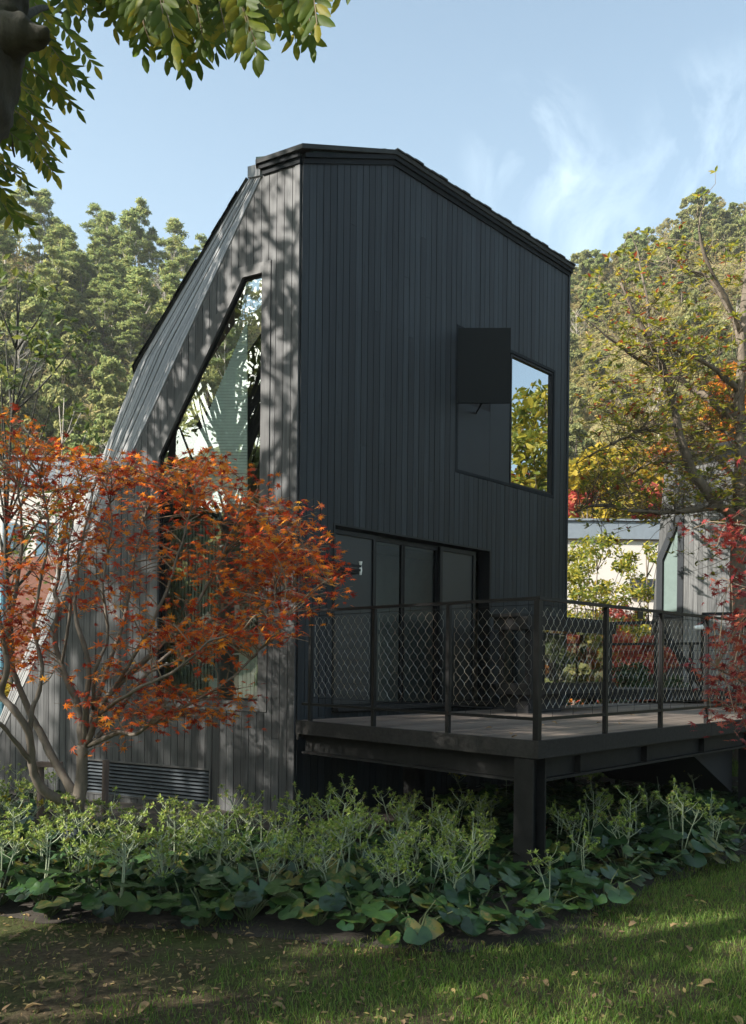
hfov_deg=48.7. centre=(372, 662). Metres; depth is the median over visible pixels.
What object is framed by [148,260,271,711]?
gable window
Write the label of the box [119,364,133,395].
evergreen tree
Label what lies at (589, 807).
leopard plant
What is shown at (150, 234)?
pine tree
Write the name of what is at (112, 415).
broadleaf tree
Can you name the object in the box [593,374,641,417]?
broadleaf tree
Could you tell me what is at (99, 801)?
leopard plant
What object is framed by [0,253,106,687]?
young tree
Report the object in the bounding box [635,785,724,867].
leopard plant
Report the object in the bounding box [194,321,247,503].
window blind
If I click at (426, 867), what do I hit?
leopard plant
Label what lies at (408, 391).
timber house
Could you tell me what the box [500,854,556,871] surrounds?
leopard plant
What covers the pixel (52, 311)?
pine tree
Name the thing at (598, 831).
leopard plant
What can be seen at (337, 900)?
leopard plant
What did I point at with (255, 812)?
leopard plant
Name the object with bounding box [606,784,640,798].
leopard plant
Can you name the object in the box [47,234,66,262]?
pine tree
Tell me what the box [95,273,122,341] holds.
pine tree
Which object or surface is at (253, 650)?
curtain rod
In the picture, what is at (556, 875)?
leopard plant
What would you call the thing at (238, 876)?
leopard plant
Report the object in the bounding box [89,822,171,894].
leopard plant
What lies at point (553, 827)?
leopard plant
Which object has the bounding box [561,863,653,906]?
leopard plant
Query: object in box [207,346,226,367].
broadleaf tree
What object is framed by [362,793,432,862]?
shrub
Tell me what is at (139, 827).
leopard plant
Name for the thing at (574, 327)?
broadleaf tree
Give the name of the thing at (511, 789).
leopard plant
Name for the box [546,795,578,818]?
leopard plant
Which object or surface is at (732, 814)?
leopard plant
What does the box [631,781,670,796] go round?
leopard plant
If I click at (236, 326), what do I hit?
broadleaf tree
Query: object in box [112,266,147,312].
pine tree
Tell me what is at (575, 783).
leopard plant
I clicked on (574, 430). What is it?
broadleaf tree
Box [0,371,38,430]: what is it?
broadleaf tree
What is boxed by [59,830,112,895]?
leopard plant
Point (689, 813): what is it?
leopard plant
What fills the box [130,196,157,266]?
pine tree
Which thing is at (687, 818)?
leopard plant
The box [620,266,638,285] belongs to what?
broadleaf tree
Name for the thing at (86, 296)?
evergreen tree
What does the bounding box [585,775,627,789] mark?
leopard plant
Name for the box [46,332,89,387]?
broadleaf tree
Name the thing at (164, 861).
leopard plant
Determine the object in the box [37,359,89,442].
broadleaf tree
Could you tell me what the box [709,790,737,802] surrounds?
leopard plant
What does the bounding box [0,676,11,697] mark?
yellow shrub
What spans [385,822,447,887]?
leopard plant
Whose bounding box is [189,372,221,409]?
broadleaf tree
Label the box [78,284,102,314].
pine tree
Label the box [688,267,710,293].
broadleaf tree
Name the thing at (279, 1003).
fallen leaf
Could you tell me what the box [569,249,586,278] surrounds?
broadleaf tree
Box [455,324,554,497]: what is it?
front window
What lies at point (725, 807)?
leopard plant
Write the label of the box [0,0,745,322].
sky
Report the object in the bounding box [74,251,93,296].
pine tree
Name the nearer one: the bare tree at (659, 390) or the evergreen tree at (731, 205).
the bare tree at (659, 390)
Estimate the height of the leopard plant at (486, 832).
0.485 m
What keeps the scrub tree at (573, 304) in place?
on the ground at (148, 956)
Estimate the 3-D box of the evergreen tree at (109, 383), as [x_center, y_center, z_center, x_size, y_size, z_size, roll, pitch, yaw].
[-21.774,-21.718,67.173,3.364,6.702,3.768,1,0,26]
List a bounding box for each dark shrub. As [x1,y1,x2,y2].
[566,650,617,704]
[610,659,700,702]
[663,673,733,752]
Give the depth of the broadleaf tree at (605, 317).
101.23 m
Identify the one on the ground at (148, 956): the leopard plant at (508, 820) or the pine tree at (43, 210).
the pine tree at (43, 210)
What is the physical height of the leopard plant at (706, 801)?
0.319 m
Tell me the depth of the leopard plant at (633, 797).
9.55 m
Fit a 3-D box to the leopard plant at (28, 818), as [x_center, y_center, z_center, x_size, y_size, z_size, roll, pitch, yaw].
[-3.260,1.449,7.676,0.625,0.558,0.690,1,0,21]
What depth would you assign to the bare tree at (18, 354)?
67.39 m
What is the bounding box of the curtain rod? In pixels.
[232,646,257,654]
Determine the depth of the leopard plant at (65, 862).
6.36 m
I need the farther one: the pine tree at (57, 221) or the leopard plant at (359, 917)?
the pine tree at (57, 221)
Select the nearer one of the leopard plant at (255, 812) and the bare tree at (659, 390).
the leopard plant at (255, 812)
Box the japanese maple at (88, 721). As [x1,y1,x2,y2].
[0,402,356,842]
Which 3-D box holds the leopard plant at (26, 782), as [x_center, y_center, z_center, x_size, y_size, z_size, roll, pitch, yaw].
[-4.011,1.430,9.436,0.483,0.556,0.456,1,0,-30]
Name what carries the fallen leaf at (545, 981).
on the ground at (148, 956)
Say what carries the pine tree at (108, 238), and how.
on the ground at (148, 956)
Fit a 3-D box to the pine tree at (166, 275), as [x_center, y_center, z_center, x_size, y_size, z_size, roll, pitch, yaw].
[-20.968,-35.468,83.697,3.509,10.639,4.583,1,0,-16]
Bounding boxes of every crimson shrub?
[566,634,648,702]
[569,603,651,704]
[573,629,678,703]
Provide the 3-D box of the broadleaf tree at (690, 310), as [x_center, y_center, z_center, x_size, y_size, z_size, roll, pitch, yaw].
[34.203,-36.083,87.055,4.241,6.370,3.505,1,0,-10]
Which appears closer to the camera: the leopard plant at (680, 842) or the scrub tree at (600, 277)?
the leopard plant at (680, 842)
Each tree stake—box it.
[36,761,62,826]
[101,759,108,822]
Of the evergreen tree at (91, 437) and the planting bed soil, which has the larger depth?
the evergreen tree at (91, 437)
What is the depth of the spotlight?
13.07 m
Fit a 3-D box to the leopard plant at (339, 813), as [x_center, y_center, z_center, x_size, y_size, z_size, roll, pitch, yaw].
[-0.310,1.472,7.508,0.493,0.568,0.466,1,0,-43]
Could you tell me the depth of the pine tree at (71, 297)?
77.05 m
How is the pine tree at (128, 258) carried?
on the ground at (148, 956)
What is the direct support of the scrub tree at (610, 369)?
on the ground at (148, 956)
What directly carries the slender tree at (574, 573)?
on the ground at (148, 956)
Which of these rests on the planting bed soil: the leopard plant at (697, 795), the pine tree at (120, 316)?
the leopard plant at (697, 795)
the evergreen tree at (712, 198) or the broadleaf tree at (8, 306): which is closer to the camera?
the broadleaf tree at (8, 306)
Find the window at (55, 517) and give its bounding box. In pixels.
[55,517,65,552]
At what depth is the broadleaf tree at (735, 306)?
87.24 m
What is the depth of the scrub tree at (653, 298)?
97.39 m
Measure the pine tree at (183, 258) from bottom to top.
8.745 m
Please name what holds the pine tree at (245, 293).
on the ground at (148, 956)
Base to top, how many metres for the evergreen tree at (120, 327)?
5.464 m
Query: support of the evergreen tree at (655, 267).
on the ground at (148, 956)
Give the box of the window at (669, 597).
[656,498,683,618]
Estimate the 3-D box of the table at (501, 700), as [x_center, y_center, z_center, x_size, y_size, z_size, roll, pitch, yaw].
[1.775,0.454,11.358,0.400,0.330,0.400,1,0,0]
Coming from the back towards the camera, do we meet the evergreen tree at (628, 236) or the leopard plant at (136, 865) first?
the evergreen tree at (628, 236)
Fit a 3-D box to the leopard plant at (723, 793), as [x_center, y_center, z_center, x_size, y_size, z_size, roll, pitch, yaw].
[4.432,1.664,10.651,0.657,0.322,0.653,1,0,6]
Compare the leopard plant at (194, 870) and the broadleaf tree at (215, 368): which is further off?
the broadleaf tree at (215, 368)
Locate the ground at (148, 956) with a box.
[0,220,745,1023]
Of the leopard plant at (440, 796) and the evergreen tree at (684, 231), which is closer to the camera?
the leopard plant at (440, 796)
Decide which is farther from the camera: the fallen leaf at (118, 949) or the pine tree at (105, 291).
the pine tree at (105, 291)
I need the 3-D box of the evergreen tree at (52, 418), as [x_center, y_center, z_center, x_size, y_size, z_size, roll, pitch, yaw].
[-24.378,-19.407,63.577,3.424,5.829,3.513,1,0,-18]
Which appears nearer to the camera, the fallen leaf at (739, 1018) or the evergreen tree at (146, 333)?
the fallen leaf at (739, 1018)
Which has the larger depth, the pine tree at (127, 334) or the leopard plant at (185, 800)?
the pine tree at (127, 334)
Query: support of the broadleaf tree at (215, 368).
on the ground at (148, 956)
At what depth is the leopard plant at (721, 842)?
7.35 m
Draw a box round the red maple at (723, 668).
[677,458,745,749]
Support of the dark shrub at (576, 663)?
on the ground at (148, 956)
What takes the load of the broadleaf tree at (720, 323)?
on the ground at (148, 956)
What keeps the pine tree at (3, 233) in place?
on the ground at (148, 956)
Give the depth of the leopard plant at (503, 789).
9.79 m
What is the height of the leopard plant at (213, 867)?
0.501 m
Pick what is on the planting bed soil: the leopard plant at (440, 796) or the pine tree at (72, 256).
the leopard plant at (440, 796)
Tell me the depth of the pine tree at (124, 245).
93.97 m
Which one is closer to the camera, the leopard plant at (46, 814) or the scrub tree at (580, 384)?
the leopard plant at (46, 814)
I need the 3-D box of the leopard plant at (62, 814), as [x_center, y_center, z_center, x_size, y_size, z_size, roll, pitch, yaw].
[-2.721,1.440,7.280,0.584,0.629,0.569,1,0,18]
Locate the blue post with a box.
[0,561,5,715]
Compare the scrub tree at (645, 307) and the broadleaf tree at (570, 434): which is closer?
the broadleaf tree at (570, 434)
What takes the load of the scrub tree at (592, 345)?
on the ground at (148, 956)
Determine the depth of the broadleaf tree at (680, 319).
78.62 m
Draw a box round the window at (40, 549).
[36,522,48,556]
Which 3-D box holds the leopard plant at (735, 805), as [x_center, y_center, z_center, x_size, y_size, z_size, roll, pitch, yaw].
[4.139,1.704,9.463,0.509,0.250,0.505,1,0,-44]
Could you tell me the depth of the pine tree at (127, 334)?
77.84 m
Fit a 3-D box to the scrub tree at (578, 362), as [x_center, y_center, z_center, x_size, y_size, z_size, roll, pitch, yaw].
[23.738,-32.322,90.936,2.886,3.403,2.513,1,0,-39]
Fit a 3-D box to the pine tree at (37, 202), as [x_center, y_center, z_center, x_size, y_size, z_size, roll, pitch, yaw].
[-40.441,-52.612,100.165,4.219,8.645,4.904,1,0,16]
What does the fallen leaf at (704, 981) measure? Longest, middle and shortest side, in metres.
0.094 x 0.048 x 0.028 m
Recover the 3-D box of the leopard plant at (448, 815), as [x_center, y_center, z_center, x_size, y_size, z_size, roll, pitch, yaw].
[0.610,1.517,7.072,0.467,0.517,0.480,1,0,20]
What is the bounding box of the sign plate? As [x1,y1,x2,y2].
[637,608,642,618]
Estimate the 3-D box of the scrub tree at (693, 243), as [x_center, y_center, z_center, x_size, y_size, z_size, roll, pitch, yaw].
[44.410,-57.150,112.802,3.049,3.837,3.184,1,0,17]
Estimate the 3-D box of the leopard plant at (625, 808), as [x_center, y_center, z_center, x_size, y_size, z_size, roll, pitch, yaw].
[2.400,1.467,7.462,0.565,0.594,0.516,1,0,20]
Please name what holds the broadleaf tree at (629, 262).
on the ground at (148, 956)
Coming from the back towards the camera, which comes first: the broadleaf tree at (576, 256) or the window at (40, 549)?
the broadleaf tree at (576, 256)
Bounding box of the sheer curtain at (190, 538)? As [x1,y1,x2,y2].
[164,518,255,693]
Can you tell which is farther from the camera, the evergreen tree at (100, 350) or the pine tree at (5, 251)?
the pine tree at (5, 251)
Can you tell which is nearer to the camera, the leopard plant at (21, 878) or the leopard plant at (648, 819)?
the leopard plant at (21, 878)
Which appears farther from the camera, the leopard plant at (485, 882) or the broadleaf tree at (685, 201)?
the broadleaf tree at (685, 201)
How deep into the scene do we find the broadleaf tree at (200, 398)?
73.83 m
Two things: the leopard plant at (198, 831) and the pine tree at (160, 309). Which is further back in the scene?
the pine tree at (160, 309)
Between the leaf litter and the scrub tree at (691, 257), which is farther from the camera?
the scrub tree at (691, 257)
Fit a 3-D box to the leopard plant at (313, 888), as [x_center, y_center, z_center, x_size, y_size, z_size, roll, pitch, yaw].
[-0.245,1.371,5.737,0.580,0.708,0.614,1,0,-17]
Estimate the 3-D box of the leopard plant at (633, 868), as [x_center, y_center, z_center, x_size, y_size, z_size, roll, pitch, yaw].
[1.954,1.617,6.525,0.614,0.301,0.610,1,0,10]
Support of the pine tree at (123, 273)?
on the ground at (148, 956)
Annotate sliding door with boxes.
[331,523,494,713]
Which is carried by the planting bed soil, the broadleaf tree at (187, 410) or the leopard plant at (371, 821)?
the leopard plant at (371, 821)
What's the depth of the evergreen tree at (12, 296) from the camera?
79.23 m
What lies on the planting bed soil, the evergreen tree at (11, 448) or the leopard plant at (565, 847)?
the leopard plant at (565, 847)
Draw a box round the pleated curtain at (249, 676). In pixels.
[239,655,257,696]
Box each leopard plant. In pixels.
[0,770,24,819]
[0,779,19,828]
[0,787,60,843]
[0,793,53,885]
[0,798,46,855]
[0,820,24,865]
[0,828,43,905]
[2,818,75,900]
[3,763,36,804]
[6,872,89,916]
[10,767,55,813]
[17,818,65,874]
[32,790,70,847]
[35,771,64,803]
[37,792,97,858]
[41,818,98,882]
[49,795,113,869]
[49,866,137,908]
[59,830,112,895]
[62,798,115,858]
[73,825,154,922]
[85,786,128,844]
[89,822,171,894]
[91,820,149,879]
[99,801,169,861]
[107,795,156,848]
[119,826,186,901]
[129,805,210,878]
[133,794,199,865]
[133,821,207,891]
[134,872,226,916]
[152,882,249,926]
[166,794,205,843]
[171,805,224,865]
[171,810,262,901]
[176,799,221,850]
[177,812,233,877]
[196,793,265,868]
[199,871,302,920]
[206,822,263,883]
[210,784,271,850]
[224,825,295,905]
[230,803,290,861]
[231,790,269,841]
[245,821,306,885]
[246,802,318,875]
[265,879,374,925]
[266,781,325,848]
[269,828,322,896]
[290,799,329,849]
[294,805,375,898]
[296,787,367,869]
[301,773,363,837]
[303,807,385,899]
[304,790,364,861]
[312,886,409,930]
[317,794,363,851]
[322,796,395,876]
[334,806,372,858]
[346,788,384,838]
[354,817,443,918]
[356,833,428,902]
[361,893,470,945]
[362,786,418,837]
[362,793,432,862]
[372,822,434,877]
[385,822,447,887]
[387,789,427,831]
[394,805,447,867]
[394,833,456,904]
[407,839,493,913]
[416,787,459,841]
[416,802,485,869]
[419,809,464,863]
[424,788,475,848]
[425,824,483,888]
[432,888,520,936]
[434,811,520,907]
[437,794,491,815]
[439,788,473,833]
[441,797,500,822]
[447,773,472,805]
[452,782,513,798]
[455,848,528,887]
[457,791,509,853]
[458,813,504,826]
[461,811,507,861]
[464,787,513,808]
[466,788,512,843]
[466,844,512,869]
[469,891,561,932]
[480,781,513,797]
[484,808,513,835]
[489,780,513,807]
[493,802,567,856]
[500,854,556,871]
[504,821,559,843]
[506,861,574,889]
[514,841,592,918]
[519,859,566,881]
[529,872,600,909]
[545,846,593,870]
[546,777,584,792]
[546,790,578,810]
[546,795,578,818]
[546,799,580,854]
[546,799,606,863]
[546,807,568,825]
[546,817,583,836]
[548,809,597,829]
[559,822,617,892]
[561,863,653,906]
[563,776,631,849]
[563,786,599,804]
[563,796,620,858]
[565,802,611,814]
[573,799,624,814]
[574,792,615,806]
[576,782,619,797]
[576,784,620,838]
[580,847,657,882]
[582,805,641,822]
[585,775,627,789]
[585,785,662,867]
[592,819,653,834]
[599,779,654,793]
[601,811,661,831]
[604,789,642,805]
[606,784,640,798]
[610,801,655,814]
[613,792,657,809]
[616,794,652,845]
[620,832,682,860]
[624,847,692,877]
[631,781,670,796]
[631,782,668,828]
[634,777,689,802]
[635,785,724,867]
[641,791,687,808]
[644,777,712,856]
[645,806,680,819]
[647,804,711,825]
[647,811,709,831]
[648,783,690,792]
[648,798,696,811]
[654,788,712,837]
[658,775,701,816]
[664,787,698,794]
[666,772,725,804]
[669,828,699,849]
[673,793,734,810]
[681,805,739,864]
[688,828,745,854]
[691,788,731,805]
[693,787,738,836]
[693,804,745,821]
[696,819,745,847]
[697,811,745,826]
[700,781,737,797]
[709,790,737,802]
[715,799,745,815]
[721,809,745,826]
[727,797,745,809]
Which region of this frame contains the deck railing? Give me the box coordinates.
[302,596,745,740]
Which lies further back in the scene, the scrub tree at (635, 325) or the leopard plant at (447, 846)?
the scrub tree at (635, 325)
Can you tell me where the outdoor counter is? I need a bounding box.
[488,613,615,712]
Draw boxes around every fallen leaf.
[24,1002,41,1008]
[110,947,124,951]
[138,1001,149,1012]
[273,1001,284,1008]
[474,993,487,998]
[543,979,548,985]
[700,979,713,984]
[732,1015,742,1023]
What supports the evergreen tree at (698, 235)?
on the ground at (148, 956)
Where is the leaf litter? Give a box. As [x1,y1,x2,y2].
[0,870,745,1023]
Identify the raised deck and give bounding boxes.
[296,700,745,874]
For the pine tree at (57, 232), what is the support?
on the ground at (148, 956)
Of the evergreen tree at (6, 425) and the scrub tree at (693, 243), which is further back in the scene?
the scrub tree at (693, 243)
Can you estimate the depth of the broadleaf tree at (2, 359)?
66.52 m
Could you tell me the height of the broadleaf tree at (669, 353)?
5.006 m
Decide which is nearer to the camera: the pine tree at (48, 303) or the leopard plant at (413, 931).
the leopard plant at (413, 931)
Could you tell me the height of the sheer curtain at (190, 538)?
2.113 m
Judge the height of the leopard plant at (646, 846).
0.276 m
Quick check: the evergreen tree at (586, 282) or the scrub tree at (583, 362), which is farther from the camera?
the evergreen tree at (586, 282)
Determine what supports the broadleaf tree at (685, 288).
on the ground at (148, 956)
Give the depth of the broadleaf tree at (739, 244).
108.88 m
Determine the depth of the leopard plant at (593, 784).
10.27 m
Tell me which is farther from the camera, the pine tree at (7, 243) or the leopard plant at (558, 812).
the pine tree at (7, 243)
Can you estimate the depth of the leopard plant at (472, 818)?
8.47 m
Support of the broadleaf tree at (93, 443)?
on the ground at (148, 956)
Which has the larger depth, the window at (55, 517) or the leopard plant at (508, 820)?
the window at (55, 517)
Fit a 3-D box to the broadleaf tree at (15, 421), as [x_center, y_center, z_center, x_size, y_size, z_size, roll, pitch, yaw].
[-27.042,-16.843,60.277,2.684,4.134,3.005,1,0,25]
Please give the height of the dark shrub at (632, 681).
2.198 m
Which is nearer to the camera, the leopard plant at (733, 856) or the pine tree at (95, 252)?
the leopard plant at (733, 856)
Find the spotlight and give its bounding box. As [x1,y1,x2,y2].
[693,625,704,632]
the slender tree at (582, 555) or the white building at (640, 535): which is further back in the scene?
the white building at (640, 535)
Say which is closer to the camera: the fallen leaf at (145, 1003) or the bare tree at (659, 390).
the fallen leaf at (145, 1003)
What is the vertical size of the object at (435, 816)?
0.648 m
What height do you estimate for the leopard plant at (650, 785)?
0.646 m
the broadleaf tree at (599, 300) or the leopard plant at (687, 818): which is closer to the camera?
the leopard plant at (687, 818)
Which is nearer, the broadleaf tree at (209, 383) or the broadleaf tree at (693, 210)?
the broadleaf tree at (209, 383)
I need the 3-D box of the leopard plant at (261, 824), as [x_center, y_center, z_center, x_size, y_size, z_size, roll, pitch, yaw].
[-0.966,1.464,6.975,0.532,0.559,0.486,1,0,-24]
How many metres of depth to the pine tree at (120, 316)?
81.94 m
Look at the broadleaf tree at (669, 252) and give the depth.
109.59 m
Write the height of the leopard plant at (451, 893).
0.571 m
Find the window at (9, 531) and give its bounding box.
[2,522,17,552]
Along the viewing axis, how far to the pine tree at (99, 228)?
97.46 m
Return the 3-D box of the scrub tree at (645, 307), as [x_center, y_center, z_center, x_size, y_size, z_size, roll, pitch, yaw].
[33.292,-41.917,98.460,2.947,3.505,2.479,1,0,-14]
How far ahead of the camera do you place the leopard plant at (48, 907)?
5.53 m
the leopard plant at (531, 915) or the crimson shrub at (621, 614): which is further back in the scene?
the crimson shrub at (621, 614)
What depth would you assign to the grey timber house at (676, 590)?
17.97 m
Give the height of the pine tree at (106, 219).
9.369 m
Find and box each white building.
[0,455,101,681]
[567,518,659,704]
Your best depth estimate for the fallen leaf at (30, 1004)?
4.07 m
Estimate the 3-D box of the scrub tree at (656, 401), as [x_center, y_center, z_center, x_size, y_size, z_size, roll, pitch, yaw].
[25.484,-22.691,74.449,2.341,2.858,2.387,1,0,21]
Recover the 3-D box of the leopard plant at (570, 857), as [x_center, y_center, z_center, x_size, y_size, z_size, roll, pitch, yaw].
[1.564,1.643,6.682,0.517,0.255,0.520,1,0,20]
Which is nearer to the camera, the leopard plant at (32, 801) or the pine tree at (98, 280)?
the leopard plant at (32, 801)
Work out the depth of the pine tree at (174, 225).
101.74 m
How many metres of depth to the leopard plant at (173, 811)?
6.97 m
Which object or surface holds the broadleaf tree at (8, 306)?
on the ground at (148, 956)
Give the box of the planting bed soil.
[0,776,745,951]
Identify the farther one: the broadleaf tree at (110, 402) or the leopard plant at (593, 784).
the broadleaf tree at (110, 402)
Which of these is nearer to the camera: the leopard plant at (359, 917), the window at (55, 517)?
the leopard plant at (359, 917)
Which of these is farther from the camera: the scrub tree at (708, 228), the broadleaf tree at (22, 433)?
the scrub tree at (708, 228)
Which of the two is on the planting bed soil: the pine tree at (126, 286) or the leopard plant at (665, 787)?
the leopard plant at (665, 787)
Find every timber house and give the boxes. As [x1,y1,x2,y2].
[0,143,575,818]
[649,440,734,701]
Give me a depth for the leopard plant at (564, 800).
9.45 m
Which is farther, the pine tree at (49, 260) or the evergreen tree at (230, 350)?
the pine tree at (49, 260)
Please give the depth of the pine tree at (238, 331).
86.09 m
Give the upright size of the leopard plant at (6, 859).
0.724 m
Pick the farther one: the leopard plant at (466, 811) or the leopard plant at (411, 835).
the leopard plant at (466, 811)
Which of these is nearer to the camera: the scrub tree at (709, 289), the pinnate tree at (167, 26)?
the pinnate tree at (167, 26)
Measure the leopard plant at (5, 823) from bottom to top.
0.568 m
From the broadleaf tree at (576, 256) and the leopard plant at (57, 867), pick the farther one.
the broadleaf tree at (576, 256)
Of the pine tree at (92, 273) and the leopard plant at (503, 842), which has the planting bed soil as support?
the leopard plant at (503, 842)
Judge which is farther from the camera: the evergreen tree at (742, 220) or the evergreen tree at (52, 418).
the evergreen tree at (742, 220)
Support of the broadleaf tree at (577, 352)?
on the ground at (148, 956)
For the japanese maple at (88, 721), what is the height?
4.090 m
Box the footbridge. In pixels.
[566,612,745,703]
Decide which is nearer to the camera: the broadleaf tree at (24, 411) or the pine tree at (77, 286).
the broadleaf tree at (24, 411)
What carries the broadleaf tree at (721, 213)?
on the ground at (148, 956)
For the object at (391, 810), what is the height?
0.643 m
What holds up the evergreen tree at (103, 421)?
on the ground at (148, 956)
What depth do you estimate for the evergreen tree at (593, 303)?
109.01 m
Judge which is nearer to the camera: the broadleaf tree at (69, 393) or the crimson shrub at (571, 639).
the crimson shrub at (571, 639)
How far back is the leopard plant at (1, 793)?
7.97 m
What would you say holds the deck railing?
on the raised deck
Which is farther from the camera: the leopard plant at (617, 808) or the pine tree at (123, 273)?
the pine tree at (123, 273)
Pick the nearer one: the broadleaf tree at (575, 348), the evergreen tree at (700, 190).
the broadleaf tree at (575, 348)
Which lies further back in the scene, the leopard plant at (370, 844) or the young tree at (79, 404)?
the young tree at (79, 404)
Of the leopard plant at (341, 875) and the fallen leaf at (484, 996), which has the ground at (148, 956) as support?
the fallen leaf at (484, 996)
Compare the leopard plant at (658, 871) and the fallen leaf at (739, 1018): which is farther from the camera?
the leopard plant at (658, 871)
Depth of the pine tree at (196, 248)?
105.89 m
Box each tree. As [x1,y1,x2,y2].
[0,0,349,238]
[0,209,20,262]
[0,225,12,238]
[0,236,13,290]
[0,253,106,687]
[0,254,12,298]
[0,298,26,357]
[0,340,24,408]
[0,356,11,394]
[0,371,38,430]
[0,403,7,434]
[0,403,18,441]
[0,440,18,454]
[1,194,26,263]
[2,277,35,309]
[3,328,44,378]
[6,430,29,447]
[7,304,53,368]
[7,354,31,394]
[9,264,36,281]
[10,181,35,254]
[10,296,59,367]
[10,396,99,631]
[14,328,46,374]
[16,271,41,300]
[18,321,42,374]
[20,225,49,268]
[21,190,61,261]
[31,244,78,324]
[33,188,55,235]
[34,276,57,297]
[34,295,54,330]
[34,373,78,439]
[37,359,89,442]
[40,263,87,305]
[41,223,80,258]
[44,285,68,331]
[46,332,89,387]
[47,216,62,233]
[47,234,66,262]
[49,237,83,282]
[52,223,84,252]
[52,287,79,347]
[57,232,74,246]
[59,298,88,346]
[63,433,88,455]
[65,260,81,289]
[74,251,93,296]
[75,257,100,292]
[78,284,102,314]
[79,202,101,240]
[79,239,110,283]
[79,313,107,347]
[82,432,96,453]
[84,288,110,328]
[84,344,110,380]
[85,439,107,455]
[86,355,127,424]
[87,413,114,440]
[88,245,110,272]
[88,285,121,326]
[89,263,121,326]
[89,410,117,451]
[90,210,120,257]
[91,319,118,357]
[93,209,123,257]
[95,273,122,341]
[97,432,110,455]
[99,394,125,413]
[103,244,123,270]
[105,234,120,262]
[106,209,153,264]
[110,261,128,287]
[110,265,166,344]
[110,284,127,335]
[112,238,134,271]
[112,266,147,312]
[112,320,140,372]
[114,254,136,283]
[114,314,146,333]
[116,296,136,330]
[118,324,151,359]
[119,220,146,248]
[119,260,132,284]
[119,321,142,374]
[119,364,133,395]
[122,294,160,342]
[126,284,150,327]
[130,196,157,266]
[137,245,163,279]
[139,226,164,277]
[150,262,169,296]
[151,266,170,301]
[151,282,176,324]
[154,217,193,272]
[155,259,180,305]
[159,237,189,274]
[172,245,194,281]
[179,405,193,436]
[179,407,205,436]
[189,233,207,258]
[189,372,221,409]
[189,391,208,407]
[205,360,224,401]
[207,328,248,377]
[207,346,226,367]
[219,338,236,369]
[221,323,250,366]
[223,336,237,371]
[235,321,240,338]
[238,287,248,322]
[245,280,252,313]
[245,280,261,329]
[566,537,619,704]
[567,529,654,679]
[568,166,745,760]
[568,441,650,518]
[568,482,662,518]
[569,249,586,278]
[569,383,587,426]
[569,406,591,423]
[569,422,583,448]
[569,423,595,458]
[570,277,579,303]
[570,289,580,307]
[570,309,588,333]
[570,315,581,335]
[570,333,584,382]
[570,341,583,360]
[570,373,581,383]
[574,353,595,376]
[574,377,595,409]
[574,418,589,432]
[575,249,598,280]
[577,280,590,299]
[577,290,600,333]
[578,353,601,378]
[580,350,614,390]
[581,442,664,517]
[582,284,602,298]
[583,249,608,285]
[583,334,600,351]
[587,288,617,325]
[589,271,605,286]
[592,362,606,387]
[592,479,663,518]
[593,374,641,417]
[598,303,622,330]
[598,314,619,340]
[602,253,618,277]
[604,274,630,312]
[607,361,629,394]
[614,540,657,660]
[617,306,641,329]
[618,238,633,262]
[619,293,643,321]
[619,296,631,317]
[620,231,639,261]
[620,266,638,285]
[623,234,652,270]
[626,319,646,345]
[627,248,650,276]
[636,281,651,294]
[636,304,667,330]
[639,296,655,314]
[640,256,666,288]
[641,227,657,252]
[642,439,688,517]
[643,380,669,435]
[646,395,666,419]
[647,337,685,365]
[648,293,673,318]
[651,242,691,285]
[654,315,696,379]
[655,384,678,407]
[656,217,673,236]
[666,291,684,311]
[667,230,689,264]
[668,272,692,312]
[670,226,692,248]
[670,300,697,329]
[674,211,690,228]
[678,193,694,219]
[678,225,693,236]
[683,204,711,235]
[683,289,710,337]
[685,318,711,340]
[687,227,711,255]
[688,233,703,256]
[688,240,710,267]
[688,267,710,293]
[690,186,709,219]
[694,336,716,376]
[696,317,736,368]
[697,342,736,384]
[699,293,714,314]
[699,362,745,442]
[701,192,721,225]
[704,225,718,242]
[704,282,715,299]
[708,223,744,260]
[709,208,740,245]
[710,285,736,305]
[711,196,726,218]
[714,285,732,305]
[728,202,740,218]
[728,215,745,242]
[730,237,744,260]
[730,273,743,294]
[732,294,741,313]
[734,202,745,214]
[738,213,745,254]
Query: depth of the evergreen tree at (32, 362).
71.80 m
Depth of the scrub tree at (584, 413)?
79.93 m
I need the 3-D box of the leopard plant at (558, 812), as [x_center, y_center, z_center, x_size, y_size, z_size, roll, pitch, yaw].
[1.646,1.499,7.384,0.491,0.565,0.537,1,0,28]
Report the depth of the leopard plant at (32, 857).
6.64 m
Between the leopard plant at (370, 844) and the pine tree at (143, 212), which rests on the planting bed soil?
the leopard plant at (370, 844)

